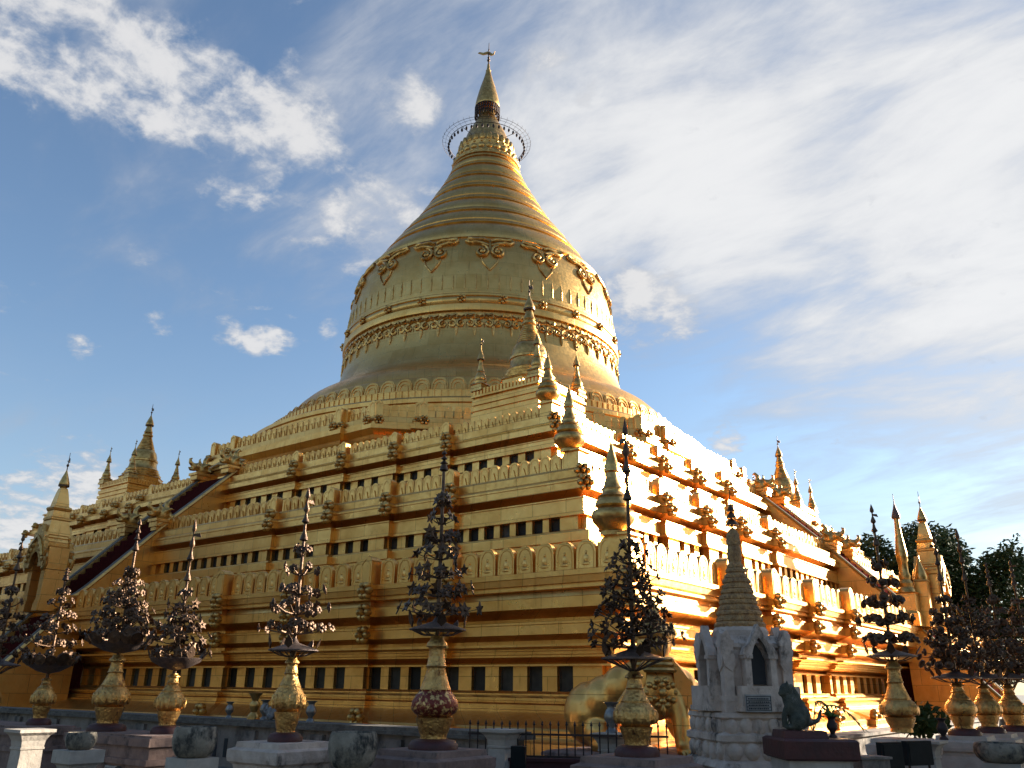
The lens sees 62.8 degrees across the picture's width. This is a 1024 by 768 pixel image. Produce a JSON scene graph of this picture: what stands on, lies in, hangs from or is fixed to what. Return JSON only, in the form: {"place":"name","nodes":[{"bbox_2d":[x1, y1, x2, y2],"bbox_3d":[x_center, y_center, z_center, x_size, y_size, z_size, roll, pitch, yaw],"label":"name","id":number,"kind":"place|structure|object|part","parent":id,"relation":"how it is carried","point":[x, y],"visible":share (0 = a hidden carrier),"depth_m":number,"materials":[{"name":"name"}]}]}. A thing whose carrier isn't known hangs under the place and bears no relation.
{"place":"outdoors","nodes":[
{"label":"outdoors","id":0,"kind":"place"},
{"bbox_2d":[51,748,105,767],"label":"pedestal","id":1,"kind":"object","parent":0,"point":[68,758],"depth_m":10.78,"materials":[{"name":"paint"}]},
{"bbox_2d":[65,731,96,749],"bbox_3d":[-5.639,4.668,10.977,0.380,0.210,0.380,-14,-24,35],"label":"stone bowl","id":2,"kind":"object","parent":1,"relation":"on","point":[83,740],"visible":1,"depth_m":10.85,"materials":[{"name":"stone"}]},
{"bbox_2d":[165,756,218,767],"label":"pedestal","id":3,"kind":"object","parent":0,"point":[205,762],"depth_m":9.59,"materials":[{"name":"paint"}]},
{"bbox_2d":[172,726,217,757],"bbox_3d":[-3.702,4.174,9.790,0.500,0.330,0.500,-14,-24,35],"label":"stone bowl","id":4,"kind":"object","parent":3,"relation":"on","point":[194,741],"visible":1,"depth_m":9.61,"materials":[{"name":"stone"}]},
{"bbox_2d":[263,703,275,719],"bbox_3d":[-4.764,6.686,17.168,0.779,0.369,0.312,-5,-21,16],"label":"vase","id":5,"kind":"object","parent":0,"point":[269,713],"visible":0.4,"depth_m":17.11,"materials":[{"name":"ceramic"}]},
{"bbox_2d":[328,731,377,767],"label":"stone bowl","id":6,"kind":"object","parent":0,"point":[352,749],"visible":1,"depth_m":9.77,"materials":[{"name":"stone"}]},
{"bbox_2d":[0,0,1023,694],"label":"sky","id":7,"kind":"structure","parent":0,"point":[801,222],"materials":[{"name":"blue"}]},
{"bbox_2d":[218,695,1023,767],"bbox_3d":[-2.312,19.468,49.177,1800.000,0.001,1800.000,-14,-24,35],"label":"ground","id":8,"kind":"structure","parent":0,"point":[1021,697],"depth_m":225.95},
{"bbox_2d":[4,728,56,767],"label":"white column","id":9,"kind":"structure","parent":8,"relation":"on","point":[27,747],"depth_m":11.77,"materials":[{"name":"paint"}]},
{"bbox_2d":[0,720,81,767],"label":"tree base","id":10,"kind":"object","parent":8,"relation":"on","point":[54,741],"visible":0.45,"depth_m":15.19,"materials":[{"name":"white stone"}]},
{"bbox_2d":[0,534,34,701],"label":"flower tree","id":11,"kind":"object","parent":10,"relation":"on","point":[5,610],"visible":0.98,"depth_m":17.30,"materials":[{"name":"gold metal"}]},
{"bbox_2d":[21,568,83,725],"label":"flower tree","id":12,"kind":"object","parent":10,"relation":"on","point":[43,697],"visible":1,"depth_m":15.88,"materials":[{"name":"gold metal"}]},
{"bbox_2d":[63,729,176,767],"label":"tree base","id":13,"kind":"object","parent":8,"relation":"on","point":[130,748],"visible":0.42,"depth_m":12.84,"materials":[{"name":"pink stone"}]},
{"bbox_2d":[78,519,162,731],"bbox_3d":[-6.755,4.117,14.598,1.349,3.550,1.251,9,-22,-23],"label":"flower tree","id":14,"kind":"object","parent":13,"relation":"on","point":[111,697],"visible":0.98,"depth_m":14.19,"materials":[{"name":"gold metal"}]},
{"bbox_2d":[137,519,212,733],"bbox_3d":[-5.553,3.984,14.048,1.004,3.450,1.101,-14,-25,36],"label":"flower tree","id":15,"kind":"object","parent":13,"relation":"on","point":[170,701],"visible":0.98,"depth_m":13.70,"materials":[{"name":"gold metal"}]},
{"bbox_2d":[0,706,535,767],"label":"boundary wall","id":16,"kind":"structure","parent":8,"relation":"on","point":[232,731],"depth_m":17.25,"materials":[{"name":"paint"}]},
{"bbox_2d":[225,702,233,717],"bbox_3d":[-6.093,7.031,18.103,0.192,0.328,0.189,-14,-24,35],"label":"vase","id":17,"kind":"object","parent":16,"relation":"on","point":[229,709],"visible":0.97,"depth_m":18.05,"materials":[{"name":"grey ceramic"}]},
{"bbox_2d":[247,693,262,718],"bbox_3d":[-5.413,6.773,17.652,0.300,0.520,0.295,-14,-24,35],"label":"goblet","id":18,"kind":"object","parent":16,"relation":"on","point":[254,706],"visible":0.98,"depth_m":17.58,"materials":[{"name":"gold metal"}]},
{"bbox_2d":[260,700,269,719],"bbox_3d":[-5.135,6.766,17.431,0.228,0.390,0.225,-14,-24,35],"label":"vase","id":19,"kind":"object","parent":16,"relation":"on","point":[263,717],"visible":0.82,"depth_m":17.36,"materials":[{"name":"grey ceramic"}]},
{"bbox_2d":[306,701,316,721],"bbox_3d":[-3.976,6.480,16.606,0.228,0.390,0.225,-14,-24,35],"label":"vase","id":20,"kind":"object","parent":16,"relation":"on","point":[311,710],"visible":0.98,"depth_m":16.54,"materials":[{"name":"silver metal"}]},
{"bbox_2d":[226,740,331,767],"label":"pedestal","id":21,"kind":"object","parent":8,"relation":"on","point":[266,754],"visible":0.84,"depth_m":11.46,"materials":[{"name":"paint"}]},
{"bbox_2d":[257,488,334,742],"bbox_3d":[-3.236,3.333,12.470,1.081,3.650,1.038,-14,-25,36],"label":"flower tree","id":22,"kind":"object","parent":21,"relation":"on","point":[288,700],"visible":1,"depth_m":12.15,"materials":[{"name":"gold metal"}]},
{"bbox_2d":[369,747,495,767],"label":"pedestal","id":23,"kind":"object","parent":8,"relation":"on","point":[406,757],"visible":0.88,"depth_m":10.36,"materials":[{"name":"grey stone"}]},
{"bbox_2d":[396,450,482,750],"bbox_3d":[-0.989,2.832,11.457,1.074,3.950,1.122,14,-24,-33],"label":"flower tree","id":24,"kind":"object","parent":23,"relation":"on","point":[434,705],"visible":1,"depth_m":11.08,"materials":[{"name":"gold metal"}]},
{"bbox_2d":[479,728,524,767],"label":"white column","id":25,"kind":"structure","parent":8,"relation":"on","point":[501,742],"depth_m":12.67,"materials":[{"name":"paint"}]},
{"bbox_2d":[510,745,525,767],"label":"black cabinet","id":26,"kind":"object","parent":8,"relation":"on","point":[518,756],"visible":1,"depth_m":12.11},
{"bbox_3d":[0.080,5.604,12.020,0.170,0.700,0.023,-2,-20,7],"label":"door","id":27,"kind":"part","parent":26,"relation":"part of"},
{"bbox_2d":[508,757,579,767],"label":"red wall","id":28,"kind":"structure","parent":8,"relation":"on","point":[532,762],"depth_m":12.53,"materials":[{"name":"paint"}]},
{"bbox_2d":[468,720,668,758],"bbox_3d":[0.832,5.448,12.726,3.050,0.630,0.037,-2,-20,8],"label":"iron fence","id":29,"kind":"object","parent":28,"relation":"on","point":[542,734],"visible":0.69,"depth_m":12.73,"materials":[{"name":"metal"}]},
{"bbox_2d":[590,732,623,753],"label":"white column","id":30,"kind":"structure","parent":8,"relation":"on","point":[612,744],"depth_m":12.90,"materials":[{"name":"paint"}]},
{"bbox_2d":[603,702,618,732],"bbox_3d":[1.560,5.228,13.157,0.264,0.451,0.260,-14,-24,35],"label":"vase","id":31,"kind":"object","parent":30,"relation":"on","point":[608,714],"visible":0.8,"depth_m":13.09,"materials":[{"name":"silver metal"}]},
{"bbox_2d":[570,753,703,767],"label":"pedestal","id":32,"kind":"object","parent":8,"relation":"on","point":[608,760],"visible":0.86,"depth_m":9.67,"materials":[{"name":"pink stone"}]},
{"bbox_2d":[587,419,686,757],"bbox_3d":[1.536,2.457,10.714,1.251,4.200,1.115,-6,-21,18],"label":"flower tree","id":33,"kind":"object","parent":32,"relation":"on","point":[635,715],"visible":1,"depth_m":10.26,"materials":[{"name":"gold metal"}]},
{"bbox_2d":[686,487,808,767],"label":"white shrine","id":34,"kind":"object","parent":8,"relation":"on","point":[744,662],"visible":0.87,"depth_m":11.86,"materials":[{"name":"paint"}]},
{"bbox_2d":[762,729,860,767],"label":"pedestal","id":35,"kind":"object","parent":8,"relation":"on","point":[794,748],"visible":0.94,"depth_m":9.96,"materials":[{"name":"brown stone"}]},
{"bbox_2d":[778,681,821,729],"bbox_3d":[3.613,4.025,10.513,0.505,0.577,0.296,-5,-21,16],"label":"green statue","id":36,"kind":"object","parent":35,"relation":"on","point":[796,710],"visible":1,"depth_m":10.43,"materials":[{"name":"stone"}]},
{"bbox_2d":[787,700,870,733],"bbox_3d":[3.920,4.192,10.576,1.079,0.389,0.262,1,-20,-2],"label":"palm spray","id":37,"kind":"object","parent":35,"relation":"on","point":[831,706],"visible":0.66,"depth_m":10.58,"materials":[{"name":"green plant"}]},
{"bbox_2d":[821,708,840,737],"bbox_3d":[3.953,4.212,10.446,0.257,0.352,0.210,0,-20,3],"label":"vase","id":38,"kind":"object","parent":35,"relation":"on","point":[831,726],"visible":1,"depth_m":10.42,"materials":[{"name":"metal"}]},
{"bbox_2d":[876,742,904,767],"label":"covered board","id":39,"kind":"object","parent":8,"relation":"on","point":[894,750],"visible":0.87,"depth_m":12.29,"materials":[{"name":"metal"}]},
{"bbox_2d":[865,737,942,767],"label":"pedestal","id":40,"kind":"object","parent":8,"relation":"on","point":[870,747],"visible":0.28,"depth_m":14.19,"materials":[{"name":"paint"}]},
{"bbox_2d":[855,505,920,732],"bbox_3d":[6.687,4.128,15.103,1.003,3.950,1.067,-3,-20,11],"label":"flower tree","id":41,"kind":"object","parent":40,"relation":"on","point":[898,708],"visible":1,"depth_m":14.66,"materials":[{"name":"gold metal"}]},
{"bbox_2d":[827,716,1004,754],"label":"boundary wall","id":42,"kind":"structure","parent":8,"relation":"on","point":[861,737],"depth_m":19.10,"materials":[{"name":"paint"}]},
{"bbox_2d":[901,740,933,767],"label":"covered board","id":43,"kind":"object","parent":8,"relation":"on","point":[917,753],"visible":0.98,"depth_m":12.66,"materials":[{"name":"metal"}]},
{"bbox_2d":[897,739,947,767],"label":"white column","id":44,"kind":"structure","parent":8,"relation":"on","point":[937,745],"depth_m":13.33,"materials":[{"name":"paint"}]},
{"bbox_2d":[935,718,948,739],"bbox_3d":[7.046,5.647,13.735,0.192,0.328,0.189,-14,-24,35],"label":"vase","id":45,"kind":"object","parent":44,"relation":"on","point":[942,728],"visible":1,"depth_m":13.69,"materials":[{"name":"metal"}]},
{"bbox_2d":[902,701,952,738],"bbox_3d":[9.006,7.648,18.258,1.084,1.425,1.134,-14,-24,35],"label":"potted shrub","id":46,"kind":"object","parent":8,"relation":"on","point":[926,722],"visible":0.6,"depth_m":18.17,"materials":[{"name":"green plant"}]},
{"bbox_2d":[859,520,1023,617],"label":"leafy tree","id":47,"kind":"object","parent":8,"relation":"on","point":[996,561],"visible":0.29,"depth_m":57.57,"materials":[{"name":"green plant"}]},
{"bbox_2d":[935,734,1000,767],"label":"pedestal","id":48,"kind":"object","parent":8,"relation":"on","point":[958,752],"visible":0.48,"depth_m":15.18,"materials":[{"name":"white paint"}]},
{"bbox_2d":[916,535,989,735],"bbox_3d":[8.398,4.770,16.206,1.267,3.730,1.195,6,-21,-15],"label":"flower tree","id":49,"kind":"object","parent":48,"relation":"on","point":[960,707],"visible":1,"depth_m":15.85,"materials":[{"name":"gold metal"}]},
{"bbox_2d":[951,595,1023,689],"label":"leafy tree","id":50,"kind":"object","parent":8,"relation":"on","point":[1007,606],"visible":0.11,"depth_m":54.78,"materials":[{"name":"green plant"}]},
{"bbox_2d":[982,733,1022,742],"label":"pedestal","id":51,"kind":"object","parent":8,"relation":"on","point":[1010,737],"visible":0.16,"depth_m":16.21,"materials":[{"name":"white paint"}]},
{"bbox_2d":[946,529,1020,733],"bbox_3d":[9.483,5.008,17.331,1.379,4.070,1.393,2,-20,-4],"label":"flower tree","id":52,"kind":"object","parent":51,"relation":"on","point":[989,706],"visible":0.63,"depth_m":16.90,"materials":[{"name":"gold metal"}]},
{"bbox_2d":[1007,732,1023,742],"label":"pedestal","id":53,"kind":"object","parent":8,"relation":"on","point":[1020,734],"visible":0.04,"depth_m":17.03,"materials":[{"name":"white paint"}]},
{"bbox_2d":[972,562,1023,731],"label":"flower tree","id":54,"kind":"object","parent":53,"relation":"on","point":[1011,704],"visible":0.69,"depth_m":17.66,"materials":[{"name":"gold metal"}]},
{"bbox_2d":[853,755,892,767],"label":"pedestal","id":55,"kind":"object","parent":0,"point":[872,761],"visible":0.68,"depth_m":11.80,"materials":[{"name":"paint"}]},
{"bbox_2d":[982,762,1023,767],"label":"pedestal","id":56,"kind":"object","parent":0,"point":[993,765],"depth_m":13.65,"materials":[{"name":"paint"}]},
{"bbox_2d":[973,741,1023,763],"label":"stone bowl","id":57,"kind":"object","parent":56,"relation":"on","point":[1000,752],"visible":1,"depth_m":13.62,"materials":[{"name":"stone"}]},
{"bbox_2d":[1003,560,1023,682],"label":"flower tree","id":58,"kind":"object","parent":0,"point":[1017,601],"visible":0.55,"depth_m":18.61,"materials":[{"name":"gold metal"}]},
{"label":"pavement","id":59,"kind":"structure","parent":0,"visible":0},
{"bbox_2d":[0,49,996,755],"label":"golden stupa","id":60,"kind":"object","parent":59,"relation":"on","point":[464,263],"visible":0.75,"depth_m":29.21,"materials":[{"name":"gold metal"}]},
{"bbox_2d":[0,449,248,707],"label":"stairway","id":61,"kind":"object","parent":60,"relation":"attached to","point":[106,566],"visible":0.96,"depth_m":33.67,"materials":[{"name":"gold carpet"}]},
{"bbox_2d":[18,453,75,613],"bbox_3d":[-17.494,5.589,32.136,1.853,6.092,1.304,-14,-24,35],"label":"gateway","id":62,"kind":"object","parent":61,"relation":"on","point":[49,559],"visible":1,"depth_m":31.51,"materials":[{"name":"gold metal"}]},
{"bbox_2d":[133,669,139,685],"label":"window","id":63,"kind":"structure","parent":60,"relation":"in","point":[136,675],"depth_m":29.82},
{"bbox_2d":[96,407,180,503],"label":"corner stupa","id":64,"kind":"object","parent":60,"relation":"on","point":[140,472],"visible":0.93,"depth_m":50.42,"materials":[{"name":"gold metal"}]},
{"bbox_2d":[146,668,152,685],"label":"window","id":65,"kind":"structure","parent":60,"relation":"in","point":[150,670],"depth_m":29.34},
{"bbox_2d":[160,668,166,685],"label":"window","id":66,"kind":"structure","parent":60,"relation":"in","point":[163,676],"depth_m":28.85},
{"bbox_2d":[189,668,195,686],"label":"window","id":67,"kind":"structure","parent":60,"relation":"in","point":[193,670],"depth_m":27.87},
{"bbox_2d":[204,668,211,686],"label":"window","id":68,"kind":"structure","parent":60,"relation":"in","point":[208,670],"depth_m":27.38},
{"bbox_2d":[230,668,237,686],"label":"window","id":69,"kind":"structure","parent":60,"relation":"in","point":[233,678],"depth_m":26.90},
{"bbox_2d":[233,555,236,564],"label":"window","id":70,"kind":"structure","parent":60,"relation":"in","point":[235,556],"depth_m":30.95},
{"bbox_2d":[244,553,247,562],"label":"window","id":71,"kind":"structure","parent":60,"relation":"in","point":[246,555],"depth_m":30.60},
{"bbox_2d":[247,668,254,686],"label":"window","id":72,"kind":"structure","parent":60,"relation":"in","point":[251,673],"depth_m":26.38,"materials":[{"name":"glass"}]},
{"bbox_2d":[254,552,258,561],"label":"window","id":73,"kind":"structure","parent":60,"relation":"in","point":[256,553],"depth_m":30.25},
{"bbox_2d":[265,668,272,687],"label":"window","id":74,"kind":"structure","parent":60,"relation":"in","point":[269,672],"depth_m":25.87,"materials":[{"name":"glass"}]},
{"bbox_2d":[274,551,278,560],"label":"window","id":75,"kind":"structure","parent":60,"relation":"in","point":[276,552],"depth_m":29.88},
{"bbox_2d":[285,549,289,558],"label":"window","id":76,"kind":"structure","parent":60,"relation":"in","point":[288,550],"depth_m":29.53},
{"bbox_2d":[298,668,306,687],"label":"window","id":77,"kind":"structure","parent":60,"relation":"in","point":[302,671],"depth_m":25.27,"materials":[{"name":"glass"}]},
{"bbox_2d":[316,668,325,687],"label":"window","id":78,"kind":"structure","parent":60,"relation":"in","point":[321,671],"depth_m":24.78,"materials":[{"name":"glass"}]},
{"bbox_2d":[333,544,338,554],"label":"window","id":79,"kind":"structure","parent":60,"relation":"in","point":[336,546],"depth_m":28.37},
{"bbox_2d":[336,667,344,688],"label":"window","id":80,"kind":"structure","parent":60,"relation":"in","point":[340,676],"depth_m":24.30,"materials":[{"name":"glass"}]},
{"bbox_2d":[348,542,352,552],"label":"window","id":81,"kind":"structure","parent":60,"relation":"in","point":[350,545],"depth_m":27.97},
{"bbox_2d":[363,540,367,550],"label":"window","id":82,"kind":"structure","parent":60,"relation":"in","point":[365,543],"depth_m":27.56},
{"bbox_2d":[371,667,380,688],"bbox_3d":[-3.780,8.305,23.689,0.460,0.575,0.052,-14,-24,35],"label":"window","id":83,"kind":"structure","parent":60,"relation":"in","point":[376,671],"depth_m":23.72,"materials":[{"name":"glass"}]},
{"bbox_2d":[391,538,396,548],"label":"window","id":84,"kind":"structure","parent":60,"relation":"in","point":[394,540],"depth_m":27.06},
{"bbox_2d":[390,667,400,688],"bbox_3d":[-3.173,8.155,23.257,0.460,0.575,0.052,-14,-24,35],"label":"window","id":85,"kind":"structure","parent":60,"relation":"in","point":[395,671],"depth_m":23.29,"materials":[{"name":"glass"}]},
{"bbox_2d":[408,536,413,546],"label":"window","id":86,"kind":"structure","parent":60,"relation":"in","point":[410,538],"depth_m":26.64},
{"bbox_2d":[410,667,420,689],"bbox_3d":[-2.566,8.006,22.824,0.460,0.575,0.052,-14,-24,35],"label":"window","id":87,"kind":"structure","parent":60,"relation":"in","point":[415,671],"depth_m":22.85,"materials":[{"name":"glass"}]},
{"bbox_2d":[448,667,458,689],"bbox_3d":[-1.509,7.826,22.296,0.460,0.575,0.052,-14,-24,35],"label":"window","id":88,"kind":"structure","parent":60,"relation":"in","point":[453,672],"depth_m":22.32,"materials":[{"name":"glass"}]},
{"bbox_2d":[457,531,463,542],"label":"window","id":89,"kind":"structure","parent":60,"relation":"in","point":[462,532],"depth_m":25.69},
{"bbox_2d":[471,529,478,540],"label":"window","id":90,"kind":"structure","parent":60,"relation":"in","point":[474,537],"depth_m":25.38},
{"bbox_2d":[474,667,484,689],"bbox_3d":[-0.794,7.649,21.786,0.460,0.575,0.052,-14,-24,35],"label":"window","id":91,"kind":"structure","parent":60,"relation":"in","point":[479,672],"depth_m":21.81,"materials":[{"name":"glass"}]},
{"bbox_2d":[487,527,493,538],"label":"window","id":92,"kind":"structure","parent":60,"relation":"in","point":[490,531],"depth_m":25.04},
{"bbox_2d":[502,525,509,536],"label":"window","id":93,"kind":"structure","parent":60,"relation":"in","point":[505,529],"depth_m":24.71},
{"bbox_2d":[501,667,512,690],"bbox_3d":[-0.078,7.473,21.277,0.460,0.575,0.052,-14,-24,35],"label":"window","id":94,"kind":"structure","parent":60,"relation":"in","point":[506,672],"depth_m":21.30,"materials":[{"name":"glass"}]},
{"bbox_2d":[518,523,525,535],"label":"window","id":95,"kind":"structure","parent":60,"relation":"in","point":[522,526],"depth_m":24.38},
{"bbox_2d":[470,280,586,421],"bbox_3d":[0.706,-0.803,34.797,3.425,7.800,3.425,-14,-24,35],"label":"corner stupa","id":96,"kind":"object","parent":60,"relation":"on","point":[516,389],"visible":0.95,"depth_m":33.66,"materials":[{"name":"gold metal"}]},
{"bbox_2d":[527,452,533,460],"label":"window","id":97,"kind":"structure","parent":60,"relation":"in","point":[530,456],"depth_m":28.60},
{"bbox_2d":[530,666,541,690],"bbox_3d":[0.637,7.296,20.767,0.460,0.575,0.052,-14,-24,35],"label":"window","id":98,"kind":"structure","parent":60,"relation":"in","point":[535,672],"depth_m":20.79,"materials":[{"name":"glass"}]},
{"bbox_2d":[535,521,542,533],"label":"window","id":99,"kind":"structure","parent":60,"relation":"in","point":[538,524],"depth_m":24.04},
{"bbox_2d":[535,352,559,401],"bbox_3d":[1.262,-0.204,29.602,0.874,1.950,0.874,-14,-24,35],"label":"urn finial","id":100,"kind":"object","parent":60,"relation":"on","point":[547,388],"visible":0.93,"depth_m":29.21,"materials":[{"name":"gold metal"}]},
{"bbox_2d":[551,519,559,531],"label":"window","id":101,"kind":"structure","parent":60,"relation":"in","point":[555,523],"depth_m":23.71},
{"bbox_2d":[559,666,572,691],"bbox_3d":[1.353,7.120,20.258,0.460,0.575,0.052,-14,-24,35],"label":"window","id":102,"kind":"structure","parent":60,"relation":"in","point":[565,672],"depth_m":20.28,"materials":[{"name":"glass"}]},
{"bbox_2d":[554,385,584,454],"bbox_3d":[1.695,1.026,24.860,0.941,2.100,0.941,-14,-24,35],"label":"urn finial","id":103,"kind":"object","parent":60,"relation":"on","point":[569,435],"visible":0.95,"depth_m":24.44,"materials":[{"name":"gold metal"}]},
{"bbox_2d":[591,440,634,537],"bbox_3d":[2.312,2.383,19.348,1.008,2.250,1.008,-14,-24,35],"label":"urn finial","id":104,"kind":"object","parent":60,"relation":"on","point":[608,516],"visible":0.91,"depth_m":18.90,"materials":[{"name":"gold metal"}]},
{"bbox_2d":[694,670,697,680],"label":"window","id":105,"kind":"structure","parent":60,"relation":"in","point":[695,672],"depth_m":23.28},
{"bbox_2d":[752,440,817,518],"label":"corner stupa","id":106,"kind":"object","parent":60,"relation":"on","point":[781,476],"visible":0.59,"depth_m":56.26,"materials":[{"name":"gold metal"}]},
{"bbox_2d":[802,675,804,692],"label":"window","id":107,"kind":"structure","parent":60,"relation":"in","point":[802,675],"depth_m":28.17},
{"bbox_2d":[747,472,1023,724],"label":"stairway","id":108,"kind":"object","parent":60,"relation":"attached to","point":[920,684],"visible":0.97,"depth_m":37.39,"materials":[{"name":"gold metal"}]},
{"bbox_2d":[913,553,935,626],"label":"stub spire","id":109,"kind":"structure","parent":108,"relation":"on","point":[921,581],"depth_m":35.40,"materials":[{"name":"gold metal"}]},
{"bbox_2d":[912,491,950,631],"bbox_3d":[18.326,7.724,36.947,1.304,6.092,1.853,-14,-24,35],"label":"spire","id":110,"kind":"object","parent":108,"relation":"on","point":[923,541],"visible":0.58,"depth_m":36.61,"materials":[{"name":"gold metal"}]},
{"bbox_2d":[891,494,924,626],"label":"thin spire","id":111,"kind":"structure","parent":60,"relation":"on","point":[908,593],"depth_m":35.35,"materials":[{"name":"gold metal"}]},
{"bbox_2d":[541,746,678,755],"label":"statue plinth","id":112,"kind":"structure","parent":59,"relation":"on","point":[587,751],"depth_m":15.39,"materials":[{"name":"stone"}]},
{"bbox_2d":[564,602,697,755],"bbox_3d":[2.575,5.499,15.804,3.035,2.695,2.168,3,-20,-7],"label":"guardian lion","id":113,"kind":"object","parent":112,"relation":"on","point":[668,683],"visible":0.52,"depth_m":15.27}
]}

